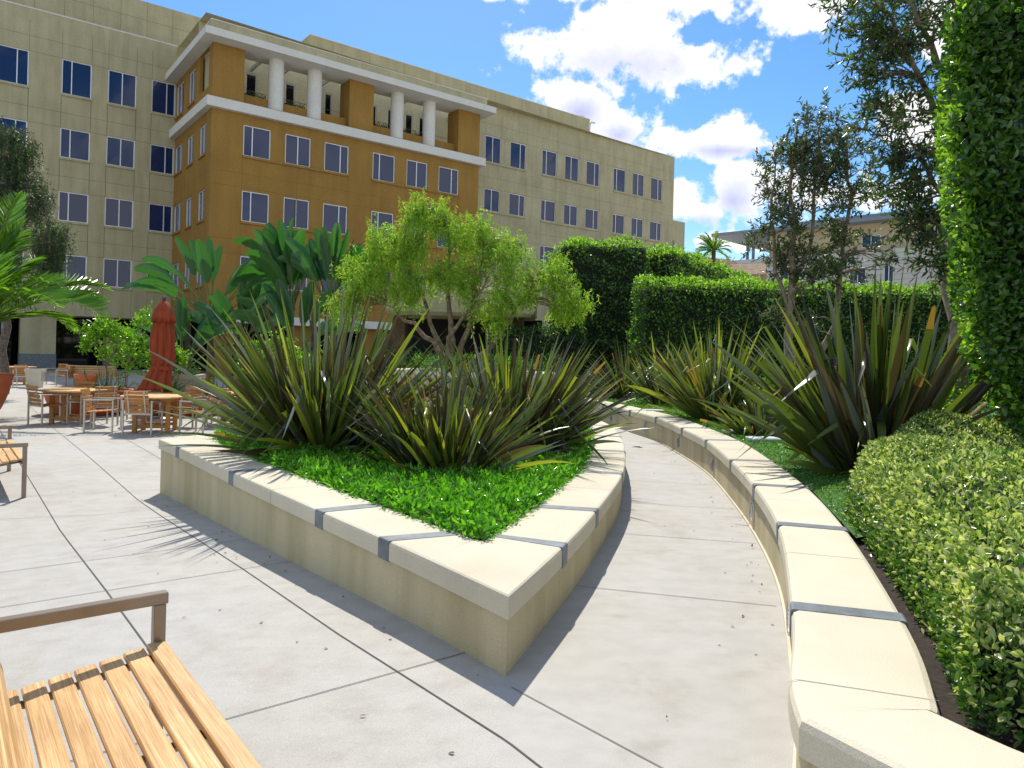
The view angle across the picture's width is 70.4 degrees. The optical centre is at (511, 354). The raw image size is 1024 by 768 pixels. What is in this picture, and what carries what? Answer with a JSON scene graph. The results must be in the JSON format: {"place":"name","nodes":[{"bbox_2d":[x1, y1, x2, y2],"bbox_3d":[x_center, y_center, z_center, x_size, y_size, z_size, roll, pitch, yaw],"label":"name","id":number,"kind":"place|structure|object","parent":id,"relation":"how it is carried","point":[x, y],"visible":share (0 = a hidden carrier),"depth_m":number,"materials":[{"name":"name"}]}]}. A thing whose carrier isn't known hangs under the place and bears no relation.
{"place":"outdoors","nodes":[
{"label":"outdoors","id":0,"kind":"place"},
{"bbox_2d":[0,369,793,767],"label":"ground","id":1,"kind":"structure","parent":0,"point":[626,665],"depth_m":4.07,"materials":[{"name":"concrete"}]},
{"bbox_2d":[0,373,13,408],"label":"terracotta pot","id":2,"kind":"object","parent":1,"relation":"on","point":[6,380],"visible":1,"depth_m":16.54,"materials":[{"name":"ceramic"}]},
{"bbox_2d":[0,191,113,331],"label":"feather palm","id":3,"kind":"object","parent":2,"relation":"in","point":[49,288],"visible":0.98,"depth_m":16.35,"materials":[{"name":"green plant"}]},
{"bbox_2d":[0,425,27,497],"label":"teak bench","id":4,"kind":"object","parent":1,"relation":"on","point":[12,451],"visible":1,"depth_m":8.37,"materials":[{"name":"brown wood"}]},
{"bbox_2d":[24,368,45,387],"bbox_3d":[-18.531,0.936,28.200,0.600,0.750,0.600,2,0,-20],"label":"square planter","id":5,"kind":"object","parent":1,"relation":"on","point":[34,376],"visible":0.96,"depth_m":27.98,"materials":[{"name":"concrete"}]},
{"bbox_2d":[0,115,78,372],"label":"drooping tree","id":6,"kind":"object","parent":1,"relation":"on","point":[53,249],"visible":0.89,"depth_m":24.39,"materials":[{"name":"green plant"}]},
{"bbox_2d":[25,384,68,425],"bbox_3d":[-10.156,1.095,15.810,0.595,0.873,0.653,2,0,30],"label":"garden armchair","id":7,"kind":"object","parent":1,"relation":"on","point":[33,398],"visible":0.93,"depth_m":15.63,"materials":[{"name":"metal"}]},
{"bbox_2d":[39,388,106,423],"bbox_3d":[-9.884,1.167,16.350,1.312,0.745,1.320,2,0,-10],"label":"cafe table","id":8,"kind":"object","parent":1,"relation":"on","point":[73,392],"visible":0.71,"depth_m":16.04,"materials":[{"name":"brown wood"}]},
{"bbox_2d":[59,381,95,419],"bbox_3d":[-10.289,1.092,17.246,0.595,0.873,0.653,2,0,-8],"label":"garden armchair","id":9,"kind":"object","parent":1,"relation":"on","point":[74,399],"visible":0.3,"depth_m":17.43,"materials":[{"name":"wood"}]},
{"bbox_2d":[43,387,133,415],"bbox_3d":[-10.786,1.200,18.500,2.060,0.630,2.060,2,0,0],"label":"terracotta pot","id":10,"kind":"object","parent":1,"relation":"on","point":[75,409],"visible":0.29,"depth_m":17.81,"materials":[{"name":"ceramic"}]},
{"bbox_2d":[72,369,135,390],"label":"foxtail fern","id":11,"kind":"object","parent":10,"relation":"in","point":[110,384],"visible":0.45,"depth_m":18.44,"materials":[{"name":"green plant"}]},
{"bbox_2d":[73,312,141,385],"bbox_3d":[-10.469,-0.043,18.733,1.563,2.083,1.426,2,0,-36],"label":"lemon tree","id":12,"kind":"object","parent":10,"relation":"on","point":[104,329],"visible":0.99,"depth_m":18.51,"materials":[{"name":"green plant"}]},
{"bbox_2d":[65,365,125,385],"bbox_3d":[-17.305,0.905,30.147,2.195,0.876,0.725,2,0,0],"label":"teak bench","id":13,"kind":"object","parent":1,"relation":"on","point":[99,370],"visible":0.57,"depth_m":29.89,"materials":[{"name":"brown wood"}]},
{"bbox_2d":[79,386,119,426],"bbox_3d":[-9.046,1.125,15.951,0.653,0.873,0.595,2,0,38],"label":"garden armchair","id":14,"kind":"object","parent":1,"relation":"on","point":[104,404],"visible":0.73,"depth_m":15.85,"materials":[{"name":"wood"}]},
{"bbox_2d":[80,388,122,432],"bbox_3d":[-8.409,1.142,14.840,0.653,0.873,0.595,2,0,-12],"label":"garden armchair","id":15,"kind":"object","parent":1,"relation":"on","point":[91,404],"visible":0.97,"depth_m":14.71,"materials":[{"name":"metal"}]},
{"bbox_2d":[0,590,261,767],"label":"teak bench","id":16,"kind":"object","parent":1,"relation":"on","point":[181,708],"visible":1,"depth_m":2.35,"materials":[{"name":"brown wood"}]},
{"bbox_2d":[121,391,163,434],"bbox_3d":[-7.450,1.167,14.613,0.595,0.873,0.653,2,0,-4],"label":"garden armchair","id":17,"kind":"object","parent":1,"relation":"on","point":[137,410],"visible":0.9,"depth_m":14.37,"materials":[{"name":"brown wood"}]},
{"bbox_2d":[120,394,190,432],"bbox_3d":[-7.415,1.232,15.100,1.312,0.745,1.320,2,0,-12],"label":"cafe table","id":18,"kind":"object","parent":1,"relation":"on","point":[167,399],"visible":0.65,"depth_m":14.82,"materials":[{"name":"brown wood"}]},
{"bbox_2d":[137,296,175,421],"bbox_3d":[-8.473,0.091,17.327,0.804,2.970,0.786,2,0,25],"label":"folded umbrella","id":19,"kind":"object","parent":1,"relation":"on","point":[162,336],"visible":0.92,"depth_m":17.17,"materials":[{"name":"red fabric"}]},
{"bbox_2d":[148,390,208,415],"bbox_3d":[-8.686,1.256,19.100,2.060,0.630,2.060,2,0,0],"label":"terracotta pot","id":20,"kind":"object","parent":1,"relation":"on","point":[156,406],"visible":0.11,"depth_m":18.28,"materials":[{"name":"ceramic"}]},
{"bbox_2d":[143,342,191,391],"bbox_3d":[-8.934,0.340,18.944,1.075,1.515,1.063,2,0,31],"label":"lemon tree","id":21,"kind":"object","parent":20,"relation":"on","point":[180,358],"visible":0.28,"depth_m":18.83,"materials":[{"name":"green plant"}]},
{"bbox_2d":[131,296,241,371],"bbox_3d":[-10.666,-0.109,23.873,4.082,3.485,1.856,2,0,17],"label":"bird of paradise","id":22,"kind":"object","parent":1,"relation":"on","point":[181,314],"visible":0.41,"depth_m":23.17,"materials":[{"name":"green plant"}]},
{"bbox_2d":[171,387,206,428],"bbox_3d":[-7.179,1.174,16.096,0.595,0.873,0.653,2,0,5],"label":"garden armchair","id":23,"kind":"object","parent":1,"relation":"on","point":[190,390],"visible":0.48,"depth_m":16.32,"materials":[{"name":"wood"}]},
{"bbox_2d":[172,373,205,391],"bbox_3d":[-9.031,1.052,19.800,1.050,1.020,1.050,2,0,-12],"label":"square planter","id":24,"kind":"object","parent":1,"relation":"on","point":[184,378],"visible":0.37,"depth_m":19.37,"materials":[{"name":"concrete"}]},
{"bbox_2d":[178,393,219,432],"bbox_3d":[-6.408,1.195,14.992,0.653,0.873,0.595,2,0,10],"label":"garden armchair","id":25,"kind":"object","parent":1,"relation":"on","point":[215,400],"visible":0.47,"depth_m":14.82,"materials":[{"name":"metal"}]},
{"bbox_2d":[122,237,276,384],"bbox_3d":[-10.355,-1.174,24.608,5.242,5.612,2.137,2,0,-13],"label":"bird of paradise","id":26,"kind":"object","parent":1,"relation":"on","point":[201,258],"visible":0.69,"depth_m":24.19,"materials":[{"name":"green plant"}]},
{"bbox_2d":[187,281,280,382],"bbox_3d":[-9.123,-0.356,23.312,3.936,4.050,1.211,2,0,6],"label":"bird of paradise","id":27,"kind":"object","parent":1,"relation":"on","point":[219,301],"visible":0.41,"depth_m":23.47,"materials":[{"name":"green plant"}]},
{"bbox_2d":[234,218,317,370],"bbox_3d":[-7.562,-1.444,24.470,3.231,6.298,2.536,2,0,-39],"label":"bird of paradise","id":28,"kind":"object","parent":1,"relation":"on","point":[268,246],"visible":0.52,"depth_m":24.20,"materials":[{"name":"green plant"}]},
{"bbox_2d":[226,279,366,352],"bbox_3d":[-7.018,-0.345,23.378,4.402,4.142,1.501,2,0,-30],"label":"bird of paradise","id":29,"kind":"object","parent":1,"relation":"on","point":[307,300],"visible":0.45,"depth_m":23.27,"materials":[{"name":"green plant"}]},
{"bbox_2d":[278,222,387,374],"bbox_3d":[-6.040,-1.282,24.073,3.726,6.055,1.742,2,0,9],"label":"bird of paradise","id":30,"kind":"object","parent":1,"relation":"on","point":[333,246],"visible":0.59,"depth_m":23.83,"materials":[{"name":"green plant"}]},
{"bbox_2d":[0,0,684,375],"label":"office building","id":31,"kind":"structure","parent":1,"relation":"on","point":[154,128],"depth_m":48.27,"materials":[{"name":"beige paint"}]},
{"bbox_2d":[0,117,26,145],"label":"window","id":32,"kind":"structure","parent":31,"relation":"in","point":[19,123],"depth_m":44.48,"materials":[{"name":"blue glass"}]},
{"bbox_2d":[0,44,28,85],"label":"window","id":33,"kind":"structure","parent":31,"relation":"in","point":[14,62],"depth_m":44.43,"materials":[{"name":"blue glass"}]},
{"bbox_2d":[58,255,86,281],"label":"window","id":34,"kind":"structure","parent":31,"relation":"in","point":[81,265],"depth_m":46.63,"materials":[{"name":"blue glass"}]},
{"bbox_2d":[58,191,87,222],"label":"window","id":35,"kind":"structure","parent":31,"relation":"in","point":[74,206],"depth_m":46.46,"materials":[{"name":"blue glass"}]},
{"bbox_2d":[60,128,89,160],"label":"window","id":36,"kind":"structure","parent":31,"relation":"in","point":[74,144],"depth_m":46.45,"materials":[{"name":"blue glass"}]},
{"bbox_2d":[61,59,91,98],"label":"window","id":37,"kind":"structure","parent":31,"relation":"in","point":[76,76],"depth_m":46.45,"materials":[{"name":"blue glass"}]},
{"bbox_2d":[103,258,131,287],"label":"window","id":38,"kind":"structure","parent":31,"relation":"in","point":[116,272],"depth_m":48.02,"materials":[{"name":"blue glass"}]},
{"bbox_2d":[104,197,132,228],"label":"window","id":39,"kind":"structure","parent":31,"relation":"in","point":[118,212],"depth_m":48.02,"materials":[{"name":"blue glass"}]},
{"bbox_2d":[106,136,134,167],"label":"window","id":40,"kind":"structure","parent":31,"relation":"in","point":[119,152],"depth_m":48.03,"materials":[{"name":"blue glass"}]},
{"bbox_2d":[108,70,136,107],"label":"window","id":41,"kind":"structure","parent":31,"relation":"in","point":[121,86],"depth_m":48.03,"materials":[{"name":"blue glass"}]},
{"bbox_2d":[148,203,171,232],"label":"window","id":42,"kind":"structure","parent":31,"relation":"in","point":[160,216],"depth_m":49.61,"materials":[{"name":"blue glass"}]},
{"bbox_2d":[150,144,173,174],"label":"window","id":43,"kind":"structure","parent":31,"relation":"in","point":[161,157],"depth_m":49.60,"materials":[{"name":"blue glass"}]},
{"bbox_2d":[151,80,174,115],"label":"window","id":44,"kind":"structure","parent":31,"relation":"in","point":[163,94],"depth_m":49.61,"materials":[{"name":"blue glass"}]},
{"bbox_2d":[246,73,256,96],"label":"window","id":45,"kind":"structure","parent":31,"relation":"in","point":[251,80],"depth_m":47.92,"materials":[{"name":"black glass"}]},
{"bbox_2d":[241,191,268,223],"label":"window","id":46,"kind":"structure","parent":31,"relation":"in","point":[255,206],"depth_m":44.82,"materials":[{"name":"blue glass"}]},
{"bbox_2d":[243,125,270,159],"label":"window","id":47,"kind":"structure","parent":31,"relation":"in","point":[256,141],"depth_m":44.82,"materials":[{"name":"blue glass"}]},
{"bbox_2d":[283,197,308,228],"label":"window","id":48,"kind":"structure","parent":31,"relation":"in","point":[301,215],"depth_m":46.47,"materials":[{"name":"blue glass"}]},
{"bbox_2d":[285,134,310,166],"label":"window","id":49,"kind":"structure","parent":31,"relation":"in","point":[297,149],"depth_m":46.39,"materials":[{"name":"blue glass"}]},
{"bbox_2d":[323,203,346,233],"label":"window","id":50,"kind":"structure","parent":31,"relation":"in","point":[332,214],"depth_m":48.03,"materials":[{"name":"blue glass"}]},
{"bbox_2d":[324,142,348,173],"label":"window","id":51,"kind":"structure","parent":31,"relation":"in","point":[336,156],"depth_m":48.05,"materials":[{"name":"blue glass"}]},
{"bbox_2d":[371,211,392,239],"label":"window","id":52,"kind":"structure","parent":31,"relation":"in","point":[381,217],"depth_m":50.17,"materials":[{"name":"blue glass"}]},
{"bbox_2d":[372,152,394,182],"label":"window","id":53,"kind":"structure","parent":31,"relation":"in","point":[383,165],"depth_m":50.20,"materials":[{"name":"blue glass"}]},
{"bbox_2d":[406,159,426,188],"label":"window","id":54,"kind":"structure","parent":31,"relation":"in","point":[416,171],"depth_m":51.77,"materials":[{"name":"blue glass"}]},
{"bbox_2d":[438,166,457,194],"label":"window","id":55,"kind":"structure","parent":31,"relation":"in","point":[448,178],"depth_m":53.47,"materials":[{"name":"blue glass"}]},
{"bbox_2d":[484,188,499,211],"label":"window","id":56,"kind":"structure","parent":31,"relation":"in","point":[491,197],"depth_m":60.12,"materials":[{"name":"blue glass"}]},
{"bbox_2d":[485,135,500,163],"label":"window","id":57,"kind":"structure","parent":31,"relation":"in","point":[492,144],"depth_m":60.12,"materials":[{"name":"blue glass"}]},
{"bbox_2d":[509,193,524,216],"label":"window","id":58,"kind":"structure","parent":31,"relation":"in","point":[516,202],"depth_m":61.74,"materials":[{"name":"blue glass"}]},
{"bbox_2d":[510,141,525,169],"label":"window","id":59,"kind":"structure","parent":31,"relation":"in","point":[517,151],"depth_m":61.74,"materials":[{"name":"blue glass"}]},
{"bbox_2d":[541,199,554,221],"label":"window","id":60,"kind":"structure","parent":31,"relation":"in","point":[547,207],"depth_m":63.89,"materials":[{"name":"blue glass"}]},
{"bbox_2d":[542,150,556,176],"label":"window","id":61,"kind":"structure","parent":31,"relation":"in","point":[549,159],"depth_m":63.92,"materials":[{"name":"blue glass"}]},
{"bbox_2d":[564,204,576,225],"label":"window","id":62,"kind":"structure","parent":31,"relation":"in","point":[570,212],"depth_m":65.57,"materials":[{"name":"blue glass"}]},
{"bbox_2d":[565,155,578,181],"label":"window","id":63,"kind":"structure","parent":31,"relation":"in","point":[571,163],"depth_m":65.55,"materials":[{"name":"blue glass"}]},
{"bbox_2d":[585,208,597,229],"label":"window","id":64,"kind":"structure","parent":31,"relation":"in","point":[591,216],"depth_m":67.19,"materials":[{"name":"blue glass"}]},
{"bbox_2d":[586,161,599,185],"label":"window","id":65,"kind":"structure","parent":31,"relation":"in","point":[592,177],"depth_m":67.19,"materials":[{"name":"blue glass"}]},
{"bbox_2d":[612,214,623,233],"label":"window","id":66,"kind":"structure","parent":31,"relation":"in","point":[618,220],"depth_m":69.39,"materials":[{"name":"blue glass"}]},
{"bbox_2d":[613,168,625,191],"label":"window","id":67,"kind":"structure","parent":31,"relation":"in","point":[619,175],"depth_m":69.39,"materials":[{"name":"blue glass"}]},
{"bbox_2d":[631,218,642,237],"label":"window","id":68,"kind":"structure","parent":31,"relation":"in","point":[637,224],"depth_m":71.02,"materials":[{"name":"blue glass"}]},
{"bbox_2d":[632,173,643,196],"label":"window","id":69,"kind":"structure","parent":31,"relation":"in","point":[638,179],"depth_m":71.02,"materials":[{"name":"blue glass"}]},
{"bbox_2d":[650,221,660,240],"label":"window","id":70,"kind":"structure","parent":31,"relation":"in","point":[655,228],"depth_m":72.65,"materials":[{"name":"blue glass"}]},
{"bbox_2d":[651,177,661,200],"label":"window","id":71,"kind":"structure","parent":31,"relation":"in","point":[656,184],"depth_m":72.65,"materials":[{"name":"blue glass"}]},
{"bbox_2d":[0,410,773,767],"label":"paving joints","id":72,"kind":"object","parent":1,"relation":"on","point":[322,622],"visible":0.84,"depth_m":4.44,"materials":[{"name":"grey concrete"}]},
{"bbox_2d":[159,421,625,675],"bbox_3d":[-1.323,1.499,8.360,5.934,0.793,9.880,2,0,0],"label":"raised planter","id":73,"kind":"object","parent":1,"relation":"on","point":[496,602],"visible":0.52,"depth_m":4.77,"materials":[{"name":"concrete"}]},
{"bbox_2d":[255,458,575,541],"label":"planting soil","id":74,"kind":"structure","parent":73,"relation":"in","point":[425,513],"depth_m":5.59,"materials":[{"name":"brown soil"}]},
{"bbox_2d":[133,280,483,457],"bbox_3d":[-2.213,0.191,8.312,3.799,2.186,3.312,2,0,0],"label":"flax clump","id":75,"kind":"object","parent":74,"relation":"on","point":[284,409],"visible":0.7,"depth_m":7.67,"materials":[{"name":"green plant"}]},
{"bbox_2d":[208,416,597,543],"bbox_3d":[-1.284,1.046,8.662,5.182,0.236,8.652,2,0,0],"label":"ground cover","id":76,"kind":"object","parent":74,"relation":"on","point":[451,491],"visible":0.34,"depth_m":5.93,"materials":[{"name":"green plant"}]},
{"bbox_2d":[328,354,574,476],"bbox_3d":[-0.592,0.656,6.961,2.377,1.438,2.394,2,0,0],"label":"flax clump","id":77,"kind":"object","parent":74,"relation":"on","point":[451,431],"visible":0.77,"depth_m":6.66,"materials":[{"name":"green plant"}]},
{"bbox_2d":[414,325,650,464],"bbox_3d":[0.112,0.460,8.586,3.003,1.721,2.645,2,0,36],"label":"flax clump","id":78,"kind":"object","parent":74,"relation":"on","point":[565,401],"visible":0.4,"depth_m":8.16,"materials":[{"name":"green plant"}]},
{"bbox_2d":[385,345,445,389],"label":"dark shrub","id":79,"kind":"object","parent":1,"relation":"on","point":[408,357],"visible":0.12,"depth_m":22.36,"materials":[{"name":"green plant"}]},
{"bbox_2d":[386,285,541,368],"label":"entrance pavilion","id":80,"kind":"structure","parent":1,"relation":"on","point":[438,314],"depth_m":26.18,"materials":[{"name":"beige paint"}]},
{"bbox_2d":[394,368,554,414],"bbox_3d":[-0.927,1.006,18.000,4.000,1.200,4.000,2,0,0],"label":"round planter","id":81,"kind":"object","parent":1,"relation":"on","point":[417,371],"visible":0.15,"depth_m":16.56,"materials":[{"name":"stone"}]},
{"bbox_2d":[315,186,599,370],"bbox_3d":[-1.300,-1.792,18.021,7.092,4.744,2.117,2,0,0],"label":"weeping tree","id":82,"kind":"object","parent":81,"relation":"in","point":[361,279],"visible":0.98,"depth_m":17.85,"materials":[{"name":"green plant"}]},
{"bbox_2d":[411,352,530,372],"bbox_3d":[-0.975,0.306,18.087,3.168,0.805,3.182,2,0,0],"label":"planter greenery","id":83,"kind":"object","parent":81,"relation":"in","point":[424,364],"visible":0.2,"depth_m":17.88,"materials":[{"name":"green plant"}]},
{"bbox_2d":[488,322,589,389],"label":"clipped hedge","id":84,"kind":"object","parent":1,"relation":"on","point":[539,341],"visible":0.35,"depth_m":23.72,"materials":[{"name":"green plant"}]},
{"bbox_2d":[545,233,652,394],"bbox_3d":[3.031,-1.237,25.340,4.000,5.902,3.170,2,0,0],"label":"clipped hedge","id":85,"kind":"object","parent":1,"relation":"on","point":[606,272],"visible":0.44,"depth_m":24.47,"materials":[{"name":"green plant"}]},
{"bbox_2d":[645,243,762,288],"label":"clipped hedge","id":86,"kind":"object","parent":1,"relation":"on","point":[669,262],"visible":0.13,"depth_m":26.51,"materials":[{"name":"green plant"}]},
{"bbox_2d":[694,231,731,262],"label":"palm","id":87,"kind":"object","parent":1,"relation":"on","point":[711,244],"visible":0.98,"depth_m":57.84,"materials":[{"name":"green plant"}]},
{"bbox_2d":[723,264,766,282],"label":"tiled house","id":88,"kind":"structure","parent":1,"relation":"on","point":[755,270],"depth_m":58.02,"materials":[{"name":"beige paint"}]},
{"bbox_2d":[585,398,1023,767],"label":"retaining wall","id":89,"kind":"structure","parent":1,"relation":"on","point":[861,694],"depth_m":2.89,"materials":[{"name":"concrete"}]},
{"bbox_2d":[711,207,947,294],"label":"panel building","id":90,"kind":"structure","parent":1,"relation":"on","point":[872,222],"depth_m":105.41,"materials":[{"name":"beige paint"}]},
{"bbox_2d":[141,0,953,260],"label":"sky","id":91,"kind":"structure","parent":0,"point":[703,84],"materials":[{"name":"blue"}]},
{"bbox_2d":[591,394,998,537],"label":"lawn","id":92,"kind":"structure","parent":0,"point":[847,524],"depth_m":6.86,"materials":[{"name":"green plant"}]},
{"bbox_2d":[607,328,706,403],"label":"flax clump","id":93,"kind":"object","parent":92,"relation":"on","point":[643,376],"visible":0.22,"depth_m":17.21,"materials":[{"name":"green plant"}]},
{"bbox_2d":[699,377,788,436],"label":"flax clump","id":94,"kind":"object","parent":92,"relation":"on","point":[738,425],"visible":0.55,"depth_m":10.77,"materials":[{"name":"green plant"}]},
{"bbox_2d":[807,0,968,408],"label":"brush tree","id":95,"kind":"object","parent":92,"relation":"on","point":[881,32],"visible":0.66,"depth_m":9.31,"materials":[{"name":"green plant"}]},
{"bbox_2d":[585,396,1023,752],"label":"garden bed","id":96,"kind":"object","parent":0,"point":[947,705],"depth_m":2.78,"materials":[{"name":"soil"}]},
{"bbox_2d":[577,336,665,398],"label":"flax clump","id":97,"kind":"object","parent":96,"relation":"on","point":[617,394],"visible":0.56,"depth_m":19.19,"materials":[{"name":"green plant"}]},
{"bbox_2d":[624,315,779,421],"bbox_3d":[3.444,0.288,13.183,2.840,2.031,2.582,2,0,37],"label":"flax clump","id":98,"kind":"object","parent":96,"relation":"on","point":[702,383],"visible":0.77,"depth_m":13.03,"materials":[{"name":"green plant"}]},
{"bbox_2d":[625,270,991,407],"bbox_3d":[8.900,-0.376,21.401,11.120,3.861,1.969,2,0,-3],"label":"clipped hedge","id":99,"kind":"object","parent":96,"relation":"on","point":[664,304],"visible":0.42,"depth_m":20.72,"materials":[{"name":"green plant"}]},
{"bbox_2d":[736,87,905,405],"bbox_3d":[5.903,-1.823,13.918,3.138,6.388,1.519,2,0,0],"label":"slender tree","id":100,"kind":"object","parent":96,"relation":"on","point":[820,170],"visible":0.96,"depth_m":13.80,"materials":[{"name":"green plant"}]},
{"bbox_2d":[687,252,1013,475],"bbox_3d":[3.588,0.190,7.507,3.341,2.411,3.329,2,0,0],"label":"flax clump","id":101,"kind":"object","parent":96,"relation":"on","point":[836,415],"visible":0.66,"depth_m":7.19,"materials":[{"name":"green plant"}]},
{"bbox_2d":[839,409,1023,748],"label":"variegated hedge","id":102,"kind":"object","parent":96,"relation":"on","point":[940,512],"visible":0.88,"depth_m":3.23,"materials":[{"name":"green plant"}]},
{"bbox_2d":[908,357,998,416],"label":"shrub","id":103,"kind":"object","parent":96,"relation":"on","point":[992,407],"visible":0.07,"depth_m":9.34,"materials":[{"name":"green plant"}]},
{"bbox_2d":[926,0,1023,439],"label":"ficus hedge","id":104,"kind":"object","parent":96,"relation":"on","point":[978,119],"visible":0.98,"depth_m":5.83,"materials":[{"name":"green plant"}]},
{"bbox_3d":[-11.437,1.248,21.500,0.720,0.500,0.720,2,0,0],"label":"terracotta pot","id":105,"kind":"object","parent":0,"visible":0},
{"bbox_2d":[104,300,152,387],"bbox_3d":[-11.201,-0.284,21.483,1.540,2.689,1.498,2,0,-16],"label":"lemon tree","id":106,"kind":"object","parent":105,"relation":"in","point":[139,358],"visible":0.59,"depth_m":21.30,"materials":[{"name":"green plant"}]},
{"bbox_3d":[-6.587,1.311,19.600,2.060,0.630,2.060,2,0,0],"label":"terracotta pot","id":107,"kind":"object","parent":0,"visible":0},
{"bbox_2d":[234,327,310,374],"bbox_3d":[-6.100,0.186,18.866,2.075,1.826,1.559,2,0,0],"label":"lemon tree","id":108,"kind":"object","parent":107,"relation":"on","point":[262,351],"visible":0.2,"depth_m":18.62,"materials":[{"name":"green plant"}]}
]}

